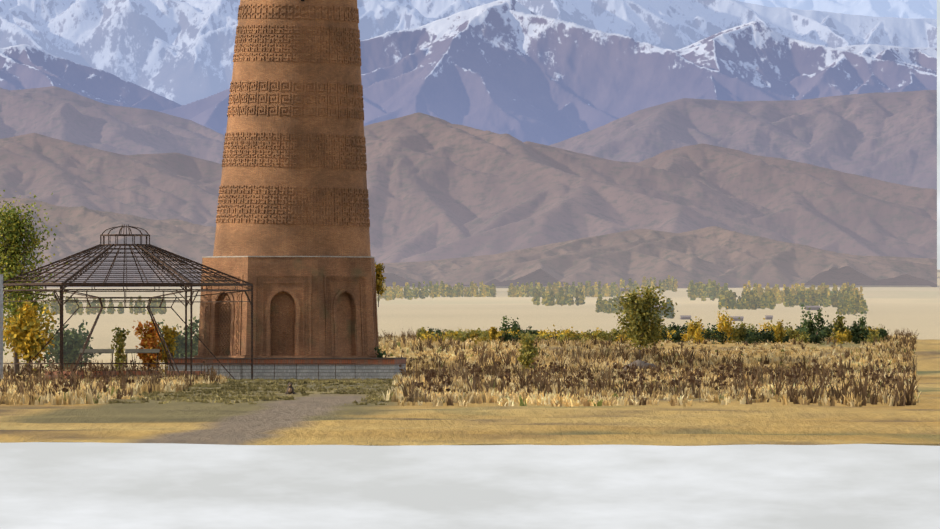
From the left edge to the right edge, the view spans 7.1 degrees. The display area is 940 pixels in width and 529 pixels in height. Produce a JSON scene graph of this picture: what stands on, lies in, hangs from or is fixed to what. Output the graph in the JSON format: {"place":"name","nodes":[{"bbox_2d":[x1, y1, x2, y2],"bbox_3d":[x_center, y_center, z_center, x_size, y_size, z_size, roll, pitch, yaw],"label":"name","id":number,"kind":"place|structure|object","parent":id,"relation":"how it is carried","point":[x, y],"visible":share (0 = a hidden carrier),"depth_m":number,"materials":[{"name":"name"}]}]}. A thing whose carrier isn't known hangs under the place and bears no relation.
{"place":"outdoors","nodes":[
{"label":"outdoors","id":0,"kind":"place"},
{"bbox_2d":[0,274,2,378],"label":"post","id":1,"kind":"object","parent":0,"point":[1,326],"depth_m":424.67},
{"bbox_2d":[79,349,159,352],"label":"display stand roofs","id":2,"kind":"structure","parent":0,"point":[126,350],"depth_m":430.76,"materials":[{"name":"metal"}]},
{"bbox_2d":[285,381,296,393],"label":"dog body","id":3,"kind":"object","parent":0,"point":[288,392],"visible":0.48,"depth_m":306.83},
{"bbox_2d":[3,275,868,318],"bbox_3d":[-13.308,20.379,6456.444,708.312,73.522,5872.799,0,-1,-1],"label":"tree","id":4,"kind":"object","parent":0,"point":[845,299],"depth_m":5814.48,"materials":[{"name":"green plant"}]},
{"bbox_2d":[0,112,936,263],"bbox_3d":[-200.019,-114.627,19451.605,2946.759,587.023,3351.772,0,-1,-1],"label":"hills","id":5,"kind":"structure","parent":0,"point":[438,189],"depth_m":19341.58,"materials":[{"name":"brown stone"}]},
{"bbox_2d":[0,0,936,144],"bbox_3d":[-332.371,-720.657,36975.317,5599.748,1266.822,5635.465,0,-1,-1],"label":"mountain range","id":6,"kind":"structure","parent":0,"point":[517,70],"depth_m":37068.98,"materials":[{"name":"purple stone"}]},
{"bbox_2d":[0,0,936,104],"bbox_3d":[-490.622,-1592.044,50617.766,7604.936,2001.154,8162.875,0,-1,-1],"label":"snowy mountain range","id":7,"kind":"structure","parent":0,"point":[180,52],"depth_m":49487.74,"materials":[{"name":"white snow"}]},
{"bbox_2d":[0,86,936,189],"bbox_3d":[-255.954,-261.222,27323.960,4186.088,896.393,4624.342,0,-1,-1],"label":"mountain range","id":8,"kind":"structure","parent":0,"point":[891,137],"depth_m":27415.78,"materials":[{"name":"brown stone"}]},
{"bbox_2d":[0,196,936,288],"bbox_3d":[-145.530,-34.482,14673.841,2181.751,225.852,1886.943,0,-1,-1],"label":"mountain foothills","id":9,"kind":"object","parent":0,"point":[732,259],"depth_m":14670.67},
{"bbox_2d":[0,269,939,445],"bbox_3d":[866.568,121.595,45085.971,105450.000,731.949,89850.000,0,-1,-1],"label":"ground","id":10,"kind":"structure","parent":0,"point":[316,418],"depth_m":226.50,"materials":[{"name":"beige sand"}]},
{"bbox_2d":[3,310,199,368],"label":"bushes","id":11,"kind":"object","parent":10,"relation":"on","point":[75,340],"depth_m":718.02,"materials":[{"name":"plant"}]},
{"bbox_2d":[81,353,157,370],"bbox_3d":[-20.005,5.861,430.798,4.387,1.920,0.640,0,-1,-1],"label":"bench legs","id":12,"kind":"object","parent":10,"relation":"on","point":[126,361],"visible":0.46,"depth_m":430.48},
{"bbox_2d":[45,371,205,379],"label":"pavilion brick plinths","id":13,"kind":"object","parent":10,"relation":"on","point":[114,373],"visible":0.15,"depth_m":424.03,"materials":[{"name":"brown brick"}]},
{"bbox_2d":[3,224,252,379],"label":"gazebo","id":14,"kind":"object","parent":10,"relation":"on","point":[146,249],"visible":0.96,"depth_m":426.79,"materials":[{"name":"metal"}]},
{"bbox_2d":[168,364,405,379],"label":"tower platform blocks","id":15,"kind":"structure","parent":10,"relation":"on","point":[239,372],"depth_m":443.19,"materials":[{"name":"grey stone"}]},
{"bbox_2d":[168,359,405,364],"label":"platform slab","id":16,"kind":"structure","parent":15,"relation":"on","point":[379,361],"depth_m":443.21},
{"bbox_2d":[194,355,376,357],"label":"tower plinth","id":17,"kind":"structure","parent":16,"relation":"on","point":[201,356],"depth_m":444.89,"materials":[{"name":"brick"}]},
{"bbox_2d":[198,257,378,355],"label":"tower base","id":18,"kind":"object","parent":17,"relation":"on","point":[314,306],"visible":0.9,"depth_m":445.18,"materials":[{"name":"brown brick"}]},
{"bbox_2d":[202,256,374,257],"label":"ledge","id":19,"kind":"object","parent":18,"relation":"on","point":[287,256],"visible":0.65,"depth_m":445.79,"materials":[{"name":"brown brick"}]},
{"bbox_2d":[213,0,370,255],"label":"tower shaft","id":20,"kind":"object","parent":18,"relation":"on","point":[293,176],"visible":1,"depth_m":446.55,"materials":[{"name":"brown brick"}]},
{"bbox_2d":[167,357,406,358],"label":"platform edge","id":21,"kind":"object","parent":16,"relation":"on","point":[289,358],"visible":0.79,"depth_m":443.20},
{"bbox_2d":[253,363,354,379],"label":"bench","id":22,"kind":"object","parent":10,"relation":"on","point":[304,363],"visible":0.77,"depth_m":440.88,"materials":[{"name":"metal"}]},
{"bbox_2d":[0,214,661,376],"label":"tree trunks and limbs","id":23,"kind":"object","parent":10,"relation":"on","point":[16,360],"visible":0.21,"depth_m":446.41,"materials":[{"name":"plant"}]},
{"bbox_2d":[0,189,677,371],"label":"tree leaves","id":24,"kind":"object","parent":10,"relation":"on","point":[23,330],"visible":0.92,"depth_m":445.94,"materials":[{"name":"green plant"}]},
{"bbox_2d":[9,357,897,401],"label":"dry weed stalks","id":25,"kind":"object","parent":10,"relation":"on","point":[691,366],"visible":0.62,"depth_m":298.44,"materials":[{"name":"brown plant"}]},
{"bbox_2d":[7,356,902,391],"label":"dry weed heads","id":26,"kind":"object","parent":10,"relation":"on","point":[432,373],"visible":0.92,"depth_m":313.41,"materials":[{"name":"brown plant"}]},
{"bbox_2d":[0,324,920,406],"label":"dry grass tufts","id":27,"kind":"object","parent":10,"relation":"on","point":[823,388],"visible":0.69,"depth_m":366.51,"materials":[{"name":"beige plant"}]},
{"bbox_2d":[623,360,655,369],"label":"rock","id":28,"kind":"object","parent":10,"relation":"on","point":[639,362],"visible":0.19,"depth_m":499.43,"materials":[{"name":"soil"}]},
{"bbox_2d":[416,300,887,343],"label":"hedge bush leaves","id":29,"kind":"object","parent":10,"relation":"on","point":[732,334],"visible":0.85,"depth_m":570.02,"materials":[{"name":"plant"}]},
{"bbox_2d":[620,288,820,320],"bbox_3d":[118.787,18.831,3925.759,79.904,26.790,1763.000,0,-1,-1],"label":"farm buildings","id":30,"kind":"structure","parent":10,"relation":"on","point":[735,318],"depth_m":3100.78,"materials":[{"name":"white"}]},
{"bbox_2d":[0,0,939,528],"label":"sky","id":31,"kind":"structure","parent":0,"point":[44,485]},
{"bbox_2d":[738,0,936,18],"bbox_3d":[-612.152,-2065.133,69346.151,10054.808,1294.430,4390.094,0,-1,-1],"label":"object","id":32,"kind":"structure","parent":0,"point":[916,9],"depth_m":69385.03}
]}

